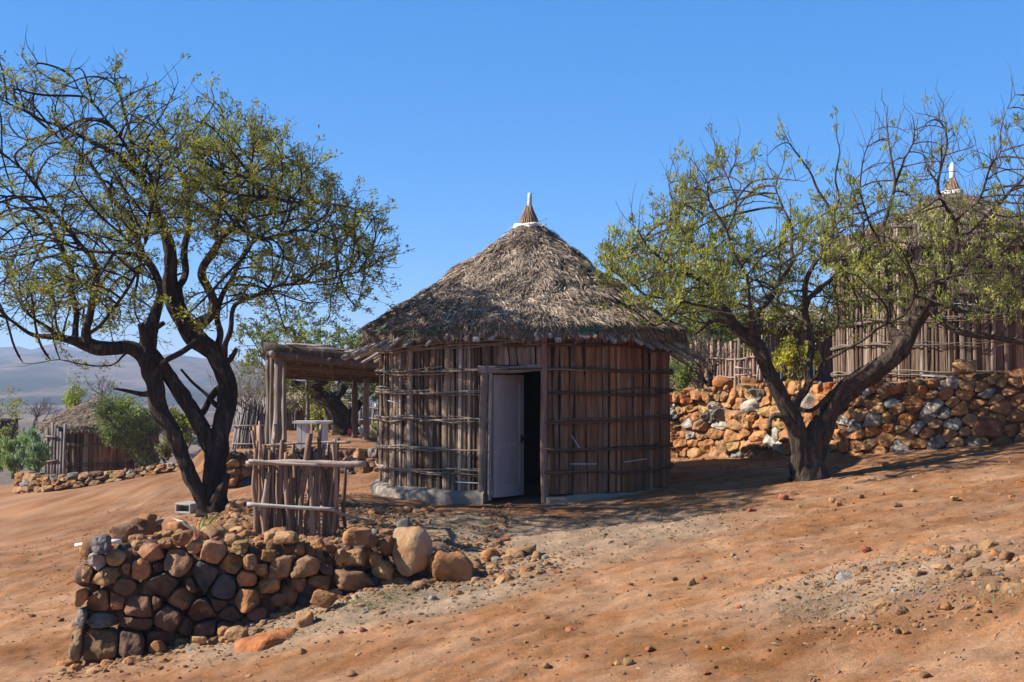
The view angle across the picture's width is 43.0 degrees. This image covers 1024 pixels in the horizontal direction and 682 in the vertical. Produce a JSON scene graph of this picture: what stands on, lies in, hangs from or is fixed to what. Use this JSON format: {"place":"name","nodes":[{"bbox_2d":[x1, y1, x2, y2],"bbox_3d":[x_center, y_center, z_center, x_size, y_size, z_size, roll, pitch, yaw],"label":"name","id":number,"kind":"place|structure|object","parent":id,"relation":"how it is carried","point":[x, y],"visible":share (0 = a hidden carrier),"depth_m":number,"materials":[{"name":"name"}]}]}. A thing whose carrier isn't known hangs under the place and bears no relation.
{"place":"outdoors","nodes":[
{"label":"outdoors","id":0,"kind":"place"},
{"bbox_2d":[351,403,377,424],"bbox_3d":[-3.750,2.109,36.944,1.743,0.826,0.138,0,-2,0],"label":"wooden fence","id":1,"kind":"object","parent":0,"point":[360,420],"visible":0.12,"depth_m":36.92,"materials":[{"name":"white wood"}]},
{"bbox_2d":[0,344,788,416],"bbox_3d":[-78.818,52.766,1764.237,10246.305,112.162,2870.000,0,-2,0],"label":"hills","id":2,"kind":"structure","parent":0,"point":[34,383],"depth_m":1054.04,"materials":[{"name":"grey"}]},
{"bbox_2d":[0,368,1023,681],"bbox_3d":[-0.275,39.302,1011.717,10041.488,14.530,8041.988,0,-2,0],"label":"ground","id":3,"kind":"structure","parent":0,"point":[32,520],"depth_m":11.03,"materials":[{"name":"brown soil"}]},
{"bbox_2d":[0,439,14,471],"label":"cactus clump","id":4,"kind":"object","parent":3,"relation":"on","point":[2,454],"visible":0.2,"depth_m":34.85,"materials":[{"name":"green plant"}]},
{"bbox_2d":[0,418,20,439],"bbox_3d":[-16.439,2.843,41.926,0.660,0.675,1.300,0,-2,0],"label":"dark shed","id":5,"kind":"structure","parent":3,"relation":"on","point":[8,421],"depth_m":41.88,"materials":[{"name":"brown wood"}]},
{"bbox_2d":[0,430,27,478],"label":"cactus clump","id":6,"kind":"object","parent":3,"relation":"on","point":[10,462],"visible":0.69,"depth_m":32.71,"materials":[{"name":"green plant"}]},
{"bbox_2d":[0,380,28,440],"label":"thin sapling","id":7,"kind":"object","parent":3,"relation":"on","point":[16,415],"visible":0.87,"depth_m":36.04,"materials":[{"name":"green plant"}]},
{"bbox_2d":[5,419,54,472],"bbox_3d":[-11.609,2.660,31.408,1.117,1.574,0.914,0,-2,0],"label":"cactus clump","id":8,"kind":"object","parent":3,"relation":"on","point":[37,456],"visible":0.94,"depth_m":31.31,"materials":[{"name":"green plant"}]},
{"bbox_2d":[20,397,62,436],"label":"bare shrub","id":9,"kind":"object","parent":3,"relation":"on","point":[36,415],"visible":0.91,"depth_m":59.78,"materials":[{"name":"grey plant"}]},
{"bbox_2d":[44,422,66,474],"bbox_3d":[-12.043,2.884,34.255,0.757,1.482,0.170,-1,-2,27],"label":"stick fence","id":10,"kind":"object","parent":3,"relation":"on","point":[56,464],"visible":0.72,"depth_m":34.20,"materials":[{"name":"grey wood"}]},
{"bbox_2d":[61,371,89,409],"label":"green bush","id":11,"kind":"object","parent":3,"relation":"on","point":[73,400],"visible":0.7,"depth_m":37.40,"materials":[{"name":"green plant"}]},
{"bbox_2d":[12,462,179,493],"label":"stone wall","id":12,"kind":"structure","parent":3,"relation":"on","point":[31,481],"depth_m":29.86,"materials":[{"name":"stone"}]},
{"bbox_2d":[36,396,162,474],"bbox_3d":[-11.331,2.605,35.909,3.591,2.204,3.637,0,-2,0],"label":"round hut","id":13,"kind":"object","parent":3,"relation":"on","point":[87,450],"visible":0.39,"depth_m":34.52,"materials":[{"name":"brown wood"}]},
{"bbox_2d":[84,371,116,401],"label":"bare tree","id":14,"kind":"object","parent":3,"relation":"on","point":[102,384],"visible":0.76,"depth_m":60.07,"materials":[{"name":"grey plant"}]},
{"bbox_2d":[14,424,211,480],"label":"scrub","id":15,"kind":"object","parent":3,"relation":"on","point":[192,454],"visible":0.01,"depth_m":213.76,"materials":[{"name":"green plant"}]},
{"bbox_2d":[80,381,166,467],"bbox_3d":[-9.827,2.213,33.513,2.154,2.376,2.094,0,-2,0],"label":"green bush","id":16,"kind":"object","parent":3,"relation":"on","point":[123,412],"visible":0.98,"depth_m":33.26,"materials":[{"name":"green plant"}]},
{"bbox_2d":[125,405,160,468],"bbox_3d":[-9.762,2.511,34.173,1.174,2.117,1.169,0,-2,0],"label":"green bush","id":17,"kind":"object","parent":3,"relation":"on","point":[158,429],"visible":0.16,"depth_m":34.05,"materials":[{"name":"green plant"}]},
{"bbox_2d":[150,534,161,539],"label":"rubble rock","id":18,"kind":"object","parent":3,"relation":"on","point":[157,536],"visible":0.57,"depth_m":12.53,"materials":[{"name":"stone"}]},
{"bbox_2d":[148,640,165,653],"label":"rock","id":19,"kind":"object","parent":3,"relation":"on","point":[155,646],"visible":0.92,"depth_m":11.76,"materials":[{"name":"stone"}]},
{"bbox_2d":[153,432,172,460],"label":"green bush","id":20,"kind":"object","parent":3,"relation":"on","point":[164,450],"visible":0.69,"depth_m":29.02,"materials":[{"name":"green plant"}]},
{"bbox_2d":[157,530,173,537],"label":"rubble rock","id":21,"kind":"object","parent":3,"relation":"on","point":[167,533],"visible":0.52,"depth_m":12.71,"materials":[{"name":"stone"}]},
{"bbox_2d":[167,521,188,531],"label":"rubble rock","id":22,"kind":"object","parent":3,"relation":"on","point":[174,526],"visible":0.6,"depth_m":13.28,"materials":[{"name":"stone"}]},
{"bbox_2d":[166,404,197,448],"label":"green bush","id":23,"kind":"object","parent":3,"relation":"on","point":[185,427],"visible":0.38,"depth_m":29.86,"materials":[{"name":"green plant"}]},
{"bbox_2d":[175,501,196,513],"bbox_3d":[-5.159,2.663,20.775,0.300,0.165,0.360,1,-2,22],"label":"concrete block","id":24,"kind":"object","parent":3,"relation":"on","point":[187,507],"depth_m":20.66,"materials":[{"name":"grey concrete"}]},
{"bbox_2d":[165,514,224,531],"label":"rosette plant","id":25,"kind":"object","parent":3,"relation":"on","point":[200,524],"visible":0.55,"depth_m":13.29,"materials":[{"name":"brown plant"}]},
{"bbox_2d":[192,636,206,643],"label":"rock","id":26,"kind":"object","parent":3,"relation":"on","point":[199,639],"visible":1,"depth_m":11.62,"materials":[{"name":"stone"}]},
{"bbox_2d":[0,29,414,517],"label":"acacia tree","id":27,"kind":"object","parent":3,"relation":"on","point":[209,491],"visible":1,"depth_m":15.87,"materials":[{"name":"green plant"}]},
{"bbox_2d":[196,521,223,531],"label":"rubble rock","id":28,"kind":"object","parent":3,"relation":"on","point":[216,523],"visible":0.32,"depth_m":13.41,"materials":[{"name":"stone"}]},
{"bbox_2d":[201,525,226,537],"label":"rubble rock","id":29,"kind":"object","parent":3,"relation":"on","point":[221,528],"visible":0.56,"depth_m":12.86,"materials":[{"name":"stone"}]},
{"bbox_2d":[206,528,224,538],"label":"rubble rock","id":30,"kind":"object","parent":3,"relation":"on","point":[213,532],"visible":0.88,"depth_m":12.70,"materials":[{"name":"stone"}]},
{"bbox_2d":[223,518,240,531],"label":"rubble rock","id":31,"kind":"object","parent":3,"relation":"on","point":[229,524],"visible":0.45,"depth_m":13.26,"materials":[{"name":"stone"}]},
{"bbox_2d":[225,533,241,545],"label":"rubble rock","id":32,"kind":"object","parent":3,"relation":"on","point":[230,538],"visible":0.75,"depth_m":12.33,"materials":[{"name":"stone"}]},
{"bbox_2d":[224,625,248,640],"bbox_3d":[-2.453,2.608,11.583,0.199,0.130,0.162,-1,-2,15],"label":"rock","id":33,"kind":"object","parent":3,"relation":"on","point":[234,633],"visible":0.84,"depth_m":11.52,"materials":[{"name":"stone"}]},
{"bbox_2d":[229,526,245,532],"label":"rubble rock","id":34,"kind":"object","parent":3,"relation":"on","point":[238,529],"visible":0.5,"depth_m":13.14,"materials":[{"name":"stone"}]},
{"bbox_2d":[237,531,247,538],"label":"rubble rock","id":35,"kind":"object","parent":3,"relation":"on","point":[243,534],"visible":0.64,"depth_m":12.81,"materials":[{"name":"stone"}]},
{"bbox_2d":[66,513,420,662],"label":"dry stone wall","id":36,"kind":"structure","parent":3,"relation":"on","point":[107,576],"depth_m":12.01,"materials":[{"name":"brown stone"}]},
{"bbox_2d":[74,539,121,546],"bbox_3d":[-3.979,1.940,12.494,0.482,0.093,0.054,0,-2,13],"label":"bleached stick","id":37,"kind":"object","parent":36,"relation":"on","point":[114,541],"visible":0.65,"depth_m":12.45,"materials":[{"name":"white wood"}]},
{"bbox_2d":[273,531,298,544],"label":"cap stone","id":38,"kind":"object","parent":36,"relation":"on","point":[283,537],"visible":1,"depth_m":12.18,"materials":[{"name":"beige stone"}]},
{"bbox_2d":[342,526,371,545],"bbox_3d":[-1.451,1.829,12.176,0.265,0.161,0.257,0,-2,0],"label":"cap stone","id":39,"kind":"object","parent":36,"relation":"on","point":[357,536],"visible":1,"depth_m":12.08,"materials":[{"name":"brown stone"}]},
{"bbox_2d":[392,526,432,576],"bbox_3d":[-0.949,1.983,12.304,0.374,0.473,0.319,-1,-2,22],"label":"boulder","id":40,"kind":"object","parent":36,"relation":"on","point":[412,549],"visible":1,"depth_m":12.18,"materials":[{"name":"stone"}]},
{"bbox_2d":[231,364,255,429],"bbox_3d":[-6.489,1.495,30.962,0.960,1.918,0.949,0,-2,0],"label":"green bush","id":41,"kind":"object","parent":3,"relation":"on","point":[238,394],"visible":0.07,"depth_m":30.96,"materials":[{"name":"green plant"}]},
{"bbox_2d":[194,354,296,415],"bbox_3d":[-6.012,1.111,29.419,2.430,1.709,1.891,0,-2,0],"label":"bare shrub","id":42,"kind":"object","parent":3,"relation":"on","point":[250,381],"visible":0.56,"depth_m":29.34,"materials":[{"name":"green plant"}]},
{"bbox_2d":[242,523,252,529],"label":"rubble rock","id":43,"kind":"object","parent":3,"relation":"on","point":[248,526],"visible":0.23,"depth_m":13.42,"materials":[{"name":"stone"}]},
{"bbox_2d":[246,584,262,597],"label":"rubble rock","id":44,"kind":"object","parent":3,"relation":"on","point":[256,587],"visible":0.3,"depth_m":12.15,"materials":[{"name":"stone"}]},
{"bbox_2d":[231,390,281,449],"bbox_3d":[-5.356,1.671,26.954,1.196,1.313,1.102,1,-2,-32],"label":"brush stack","id":45,"kind":"object","parent":3,"relation":"on","point":[247,418],"visible":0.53,"depth_m":26.63,"materials":[{"name":"grey wood"}]},
{"bbox_2d":[233,627,297,653],"bbox_3d":[-2.131,2.608,11.138,0.551,0.255,0.497,0,-2,0],"label":"stone slab","id":46,"kind":"object","parent":3,"relation":"on","point":[263,641],"depth_m":11.04,"materials":[{"name":"stone"}]},
{"bbox_2d":[264,530,276,543],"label":"rubble rock","id":47,"kind":"object","parent":3,"relation":"on","point":[269,535],"visible":0.5,"depth_m":12.39,"materials":[{"name":"stone"}]},
{"bbox_2d":[298,648,306,654],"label":"loose rock","id":48,"kind":"object","parent":3,"relation":"on","point":[301,651],"visible":0.99,"depth_m":10.48,"materials":[{"name":"stone"}]},
{"bbox_2d":[226,447,378,487],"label":"terrace wall","id":49,"kind":"structure","parent":3,"relation":"on","point":[239,470],"depth_m":24.05,"materials":[{"name":"stone"}]},
{"bbox_2d":[228,307,377,434],"bbox_3d":[-4.822,0.852,33.389,4.670,3.692,4.223,0,-2,0],"label":"acacia tree","id":50,"kind":"object","parent":3,"relation":"on","point":[335,408],"visible":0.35,"depth_m":33.13,"materials":[{"name":"green plant"}]},
{"bbox_2d":[294,610,313,628],"bbox_3d":[-1.816,2.458,11.379,0.184,0.197,0.158,0,-2,-11],"label":"rock","id":51,"kind":"object","parent":3,"relation":"on","point":[306,617],"visible":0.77,"depth_m":11.32,"materials":[{"name":"stone"}]},
{"bbox_2d":[246,421,374,536],"bbox_3d":[-2.085,1.452,13.725,1.322,1.238,1.073,0,-2,0],"label":"stick pen","id":52,"kind":"object","parent":3,"relation":"on","point":[267,492],"visible":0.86,"depth_m":13.29,"materials":[{"name":"brown wood"}]},
{"bbox_2d":[292,421,332,449],"bbox_3d":[-3.916,1.849,25.550,0.720,0.555,0.550,0,-2,0],"label":"white table","id":53,"kind":"object","parent":3,"relation":"on","point":[303,428],"visible":0.71,"depth_m":25.34,"materials":[{"name":"paint"}]},
{"bbox_2d":[281,382,351,429],"bbox_3d":[-6.004,2.204,39.081,2.814,2.214,3.680,0,-2,0],"label":"bush","id":54,"kind":"object","parent":3,"relation":"on","point":[300,411],"visible":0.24,"depth_m":37.92,"materials":[{"name":"green plant"}]},
{"bbox_2d":[303,403,330,432],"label":"green bush","id":55,"kind":"object","parent":3,"relation":"on","point":[314,414],"visible":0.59,"depth_m":35.43,"materials":[{"name":"green plant"}]},
{"bbox_2d":[262,342,379,449],"bbox_3d":[-3.627,1.224,28.326,3.417,2.179,7.769,0,-2,-9],"label":"shade shelter","id":56,"kind":"object","parent":3,"relation":"on","point":[305,362],"visible":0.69,"depth_m":25.54,"materials":[{"name":"brown wood"}]},
{"bbox_2d":[310,589,336,608],"bbox_3d":[-1.691,2.317,11.681,0.216,0.163,0.182,-1,-2,24],"label":"rock","id":57,"kind":"object","parent":3,"relation":"on","point":[323,599],"visible":1,"depth_m":11.63,"materials":[{"name":"stone"}]},
{"bbox_2d":[346,669,355,676],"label":"loose rock","id":58,"kind":"object","parent":3,"relation":"on","point":[350,673],"visible":1,"depth_m":9.38,"materials":[{"name":"stone"}]},
{"bbox_2d":[358,427,370,435],"bbox_3d":[-3.657,2.248,32.242,0.325,0.233,0.230,1,-2,-23],"label":"sack","id":59,"kind":"object","parent":3,"relation":"on","point":[360,429],"visible":0.53,"depth_m":32.14,"materials":[{"name":"fabric"}]},
{"bbox_2d":[354,529,378,547],"bbox_3d":[-1.418,1.920,12.579,0.259,0.204,0.260,-2,-3,38],"label":"rubble rock","id":60,"kind":"object","parent":3,"relation":"on","point":[375,531],"visible":0.14,"depth_m":12.54,"materials":[{"name":"stone"}]},
{"bbox_2d":[371,420,376,435],"bbox_3d":[-3.388,2.174,32.440,0.240,0.400,0.187,0,-2,0],"label":"jerrycan","id":61,"kind":"object","parent":3,"relation":"on","point":[373,428],"visible":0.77,"depth_m":32.35,"materials":[{"name":"plastic"}]},
{"bbox_2d":[376,533,388,545],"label":"rubble rock","id":62,"kind":"object","parent":3,"relation":"on","point":[379,535],"visible":0.3,"depth_m":12.53,"materials":[{"name":"stone"}]},
{"bbox_2d":[379,529,392,535],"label":"rubble rock","id":63,"kind":"object","parent":3,"relation":"on","point":[389,532],"visible":0.24,"depth_m":12.86,"materials":[{"name":"stone"}]},
{"bbox_2d":[397,517,412,526],"bbox_3d":[-1.026,1.803,12.567,0.181,0.198,0.069,0,-2,0],"label":"stone slab","id":64,"kind":"object","parent":3,"relation":"on","point":[404,522],"depth_m":12.55,"materials":[{"name":"grey stone"}]},
{"bbox_2d":[427,555,434,572],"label":"rock","id":65,"kind":"object","parent":3,"relation":"on","point":[431,560],"visible":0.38,"depth_m":12.24,"materials":[{"name":"stone"}]},
{"bbox_2d":[432,551,473,581],"bbox_3d":[-0.556,2.134,12.213,0.390,0.319,0.393,0,-2,0],"label":"boulder","id":66,"kind":"object","parent":3,"relation":"on","point":[455,566],"visible":0.87,"depth_m":12.05,"materials":[{"name":"stone"}]},
{"bbox_2d":[468,556,480,563],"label":"rubble rock","id":67,"kind":"object","parent":3,"relation":"on","point":[474,558],"visible":0.31,"depth_m":12.82,"materials":[{"name":"stone"}]},
{"bbox_2d":[470,559,482,568],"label":"rubble rock","id":68,"kind":"object","parent":3,"relation":"on","point":[477,564],"visible":0.41,"depth_m":12.57,"materials":[{"name":"stone"}]},
{"bbox_2d":[481,547,500,559],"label":"rubble rock","id":69,"kind":"object","parent":3,"relation":"on","point":[488,553],"visible":0.9,"depth_m":12.98,"materials":[{"name":"stone"}]},
{"bbox_2d":[491,556,501,561],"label":"rubble rock","id":70,"kind":"object","parent":3,"relation":"on","point":[494,558],"visible":0.66,"depth_m":12.87,"materials":[{"name":"stone"}]},
{"bbox_2d":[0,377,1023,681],"bbox_3d":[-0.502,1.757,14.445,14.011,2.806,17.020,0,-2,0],"label":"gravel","id":71,"kind":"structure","parent":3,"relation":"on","point":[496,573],"depth_m":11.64,"materials":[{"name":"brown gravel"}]},
{"bbox_2d":[505,548,524,558],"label":"rubble rock","id":72,"kind":"object","parent":3,"relation":"on","point":[515,553],"visible":0.66,"depth_m":12.91,"materials":[{"name":"stone"}]},
{"bbox_2d":[341,193,706,504],"bbox_3d":[0.168,0.076,19.102,5.313,4.500,5.048,0,-2,0],"label":"round hut","id":73,"kind":"object","parent":3,"relation":"on","point":[512,358],"visible":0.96,"depth_m":17.26,"materials":[{"name":"brown wood"}]},
{"bbox_2d":[492,375,526,497],"bbox_3d":[-0.034,1.250,17.194,0.065,1.600,0.670,-2,-3,38],"label":"door","id":74,"kind":"structure","parent":73,"relation":"in","point":[508,438],"depth_m":17.18,"materials":[{"name":"paint"}]},
{"bbox_2d":[519,544,535,556],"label":"rubble rock","id":75,"kind":"object","parent":3,"relation":"on","point":[529,550],"visible":0.67,"depth_m":12.99,"materials":[{"name":"stone"}]},
{"bbox_2d":[531,551,542,559],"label":"rubble rock","id":76,"kind":"object","parent":3,"relation":"on","point":[536,555],"visible":0.81,"depth_m":12.74,"materials":[{"name":"stone"}]},
{"bbox_2d":[623,658,634,665],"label":"loose rock","id":77,"kind":"object","parent":3,"relation":"on","point":[628,661],"visible":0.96,"depth_m":8.02,"materials":[{"name":"stone"}]},
{"bbox_2d":[645,645,652,651],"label":"loose rock","id":78,"kind":"object","parent":3,"relation":"on","point":[649,648],"visible":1,"depth_m":8.37,"materials":[{"name":"stone"}]},
{"bbox_2d":[285,562,1023,638],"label":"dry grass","id":79,"kind":"structure","parent":3,"relation":"on","point":[396,597],"depth_m":9.33,"materials":[{"name":"beige plant"}]},
{"bbox_2d":[669,355,696,391],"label":"shrub","id":80,"kind":"object","parent":3,"relation":"on","point":[681,379],"visible":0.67,"depth_m":22.61,"materials":[{"name":"green plant"}]},
{"bbox_2d":[686,578,695,586],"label":"rock","id":81,"kind":"object","parent":3,"relation":"on","point":[691,581],"visible":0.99,"depth_m":10.05,"materials":[{"name":"stone"}]},
{"bbox_2d":[690,361,707,388],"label":"dry shrub","id":82,"kind":"object","parent":3,"relation":"on","point":[697,376],"visible":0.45,"depth_m":23.16,"materials":[{"name":"brown plant"}]},
{"bbox_2d":[669,328,738,386],"bbox_3d":[3.276,0.234,22.539,1.366,1.138,1.156,0,-2,0],"label":"bare shrub","id":83,"kind":"object","parent":3,"relation":"on","point":[703,351],"visible":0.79,"depth_m":22.54,"materials":[{"name":"brown plant"}]},
{"bbox_2d":[669,335,762,384],"bbox_3d":[3.897,0.490,25.528,0.164,1.222,2.557,2,-3,-40],"label":"stick fence","id":84,"kind":"object","parent":3,"relation":"on","point":[725,372],"visible":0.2,"depth_m":25.09,"materials":[{"name":"brown wood"}]},
{"bbox_2d":[650,268,783,378],"bbox_3d":[4.117,-0.215,28.591,3.550,3.239,3.598,0,-2,0],"label":"leafy tree","id":85,"kind":"object","parent":3,"relation":"on","point":[726,334],"visible":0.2,"depth_m":27.90,"materials":[{"name":"green plant"}]},
{"bbox_2d":[734,357,765,386],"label":"stick gate","id":86,"kind":"structure","parent":3,"relation":"on","point":[739,375],"depth_m":23.10,"materials":[{"name":"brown wood"}]},
{"bbox_2d":[778,493,788,499],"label":"loose rock","id":87,"kind":"object","parent":3,"relation":"on","point":[781,496],"visible":1,"depth_m":15.06,"materials":[{"name":"stone"}]},
{"bbox_2d":[739,304,832,381],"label":"storage shed","id":88,"kind":"structure","parent":3,"relation":"on","point":[824,350],"depth_m":28.00,"materials":[{"name":"brown wood"}]},
{"bbox_2d":[758,301,814,358],"bbox_3d":[6.587,-0.332,31.038,1.693,1.632,2.074,0,-2,0],"label":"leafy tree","id":89,"kind":"object","parent":3,"relation":"on","point":[780,332],"visible":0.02,"depth_m":30.91,"materials":[{"name":"green plant"}]},
{"bbox_2d":[771,325,824,381],"bbox_3d":[4.770,0.248,21.791,0.904,1.020,0.781,1,-2,-21],"label":"yellow bush","id":90,"kind":"object","parent":3,"relation":"on","point":[793,359],"visible":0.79,"depth_m":21.78,"materials":[{"name":"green plant"}]},
{"bbox_2d":[577,62,1023,481],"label":"acacia tree","id":91,"kind":"object","parent":3,"relation":"on","point":[809,443],"visible":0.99,"depth_m":16.89,"materials":[{"name":"green plant"}]},
{"bbox_2d":[670,373,1023,459],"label":"stone retaining wall","id":92,"kind":"structure","parent":3,"relation":"on","point":[883,416],"depth_m":19.16,"materials":[{"name":"stone"}]},
{"bbox_2d":[683,358,703,389],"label":"dead stem","id":93,"kind":"object","parent":92,"relation":"on","point":[696,383],"visible":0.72,"depth_m":22.46,"materials":[{"name":"brown plant"}]},
{"bbox_2d":[712,377,732,389],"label":"boulder","id":94,"kind":"object","parent":92,"relation":"on","point":[719,383],"visible":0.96,"depth_m":21.88,"materials":[{"name":"stone"}]},
{"bbox_2d":[740,376,761,383],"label":"boulder","id":95,"kind":"object","parent":92,"relation":"on","point":[745,379],"visible":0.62,"depth_m":21.46,"materials":[{"name":"stone"}]},
{"bbox_2d":[952,359,976,373],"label":"boulder","id":96,"kind":"object","parent":92,"relation":"on","point":[963,366],"visible":1,"depth_m":18.50,"materials":[{"name":"stone"}]},
{"bbox_2d":[973,416,1002,437],"bbox_3d":[6.580,1.190,18.053,0.419,0.305,0.318,0,-2,0],"label":"boulder","id":97,"kind":"object","parent":92,"relation":"on","point":[987,426],"visible":1,"depth_m":17.91,"materials":[{"name":"stone"}]},
{"bbox_2d":[860,545,870,552],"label":"loose rock","id":98,"kind":"object","parent":3,"relation":"on","point":[864,549],"visible":1,"depth_m":10.27,"materials":[{"name":"stone"}]},
{"bbox_2d":[895,605,907,615],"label":"loose rock","id":99,"kind":"object","parent":3,"relation":"on","point":[900,610],"visible":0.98,"depth_m":7.75,"materials":[{"name":"stone"}]},
{"bbox_2d":[818,162,1023,381],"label":"round hut","id":100,"kind":"object","parent":3,"relation":"on","point":[934,353],"visible":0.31,"depth_m":22.35,"materials":[{"name":"brown wood"}]},
{"bbox_2d":[919,671,930,678],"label":"loose rock","id":101,"kind":"object","parent":3,"relation":"on","point":[923,674],"visible":1,"depth_m":6.54,"materials":[{"name":"stone"}]},
{"bbox_2d":[940,602,951,610],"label":"loose rock","id":102,"kind":"object","parent":3,"relation":"on","point":[945,606],"visible":1,"depth_m":7.64,"materials":[{"name":"stone"}]},
{"bbox_2d":[988,550,1000,556],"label":"loose rock","id":103,"kind":"object","parent":3,"relation":"on","point":[992,553],"visible":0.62,"depth_m":8.63,"materials":[{"name":"stone"}]},
{"bbox_2d":[999,550,1015,560],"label":"loose rock","id":104,"kind":"object","parent":3,"relation":"on","point":[1006,555],"visible":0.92,"depth_m":8.37,"materials":[{"name":"stone"}]},
{"bbox_2d":[0,0,1023,364],"label":"sky","id":105,"kind":"structure","parent":0,"point":[455,112],"materials":[{"name":"blue"}]},
{"bbox_2d":[6,471,1023,681],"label":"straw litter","id":106,"kind":"object","parent":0,"point":[898,590],"visible":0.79,"depth_m":10.93,"materials":[{"name":"beige plant"}]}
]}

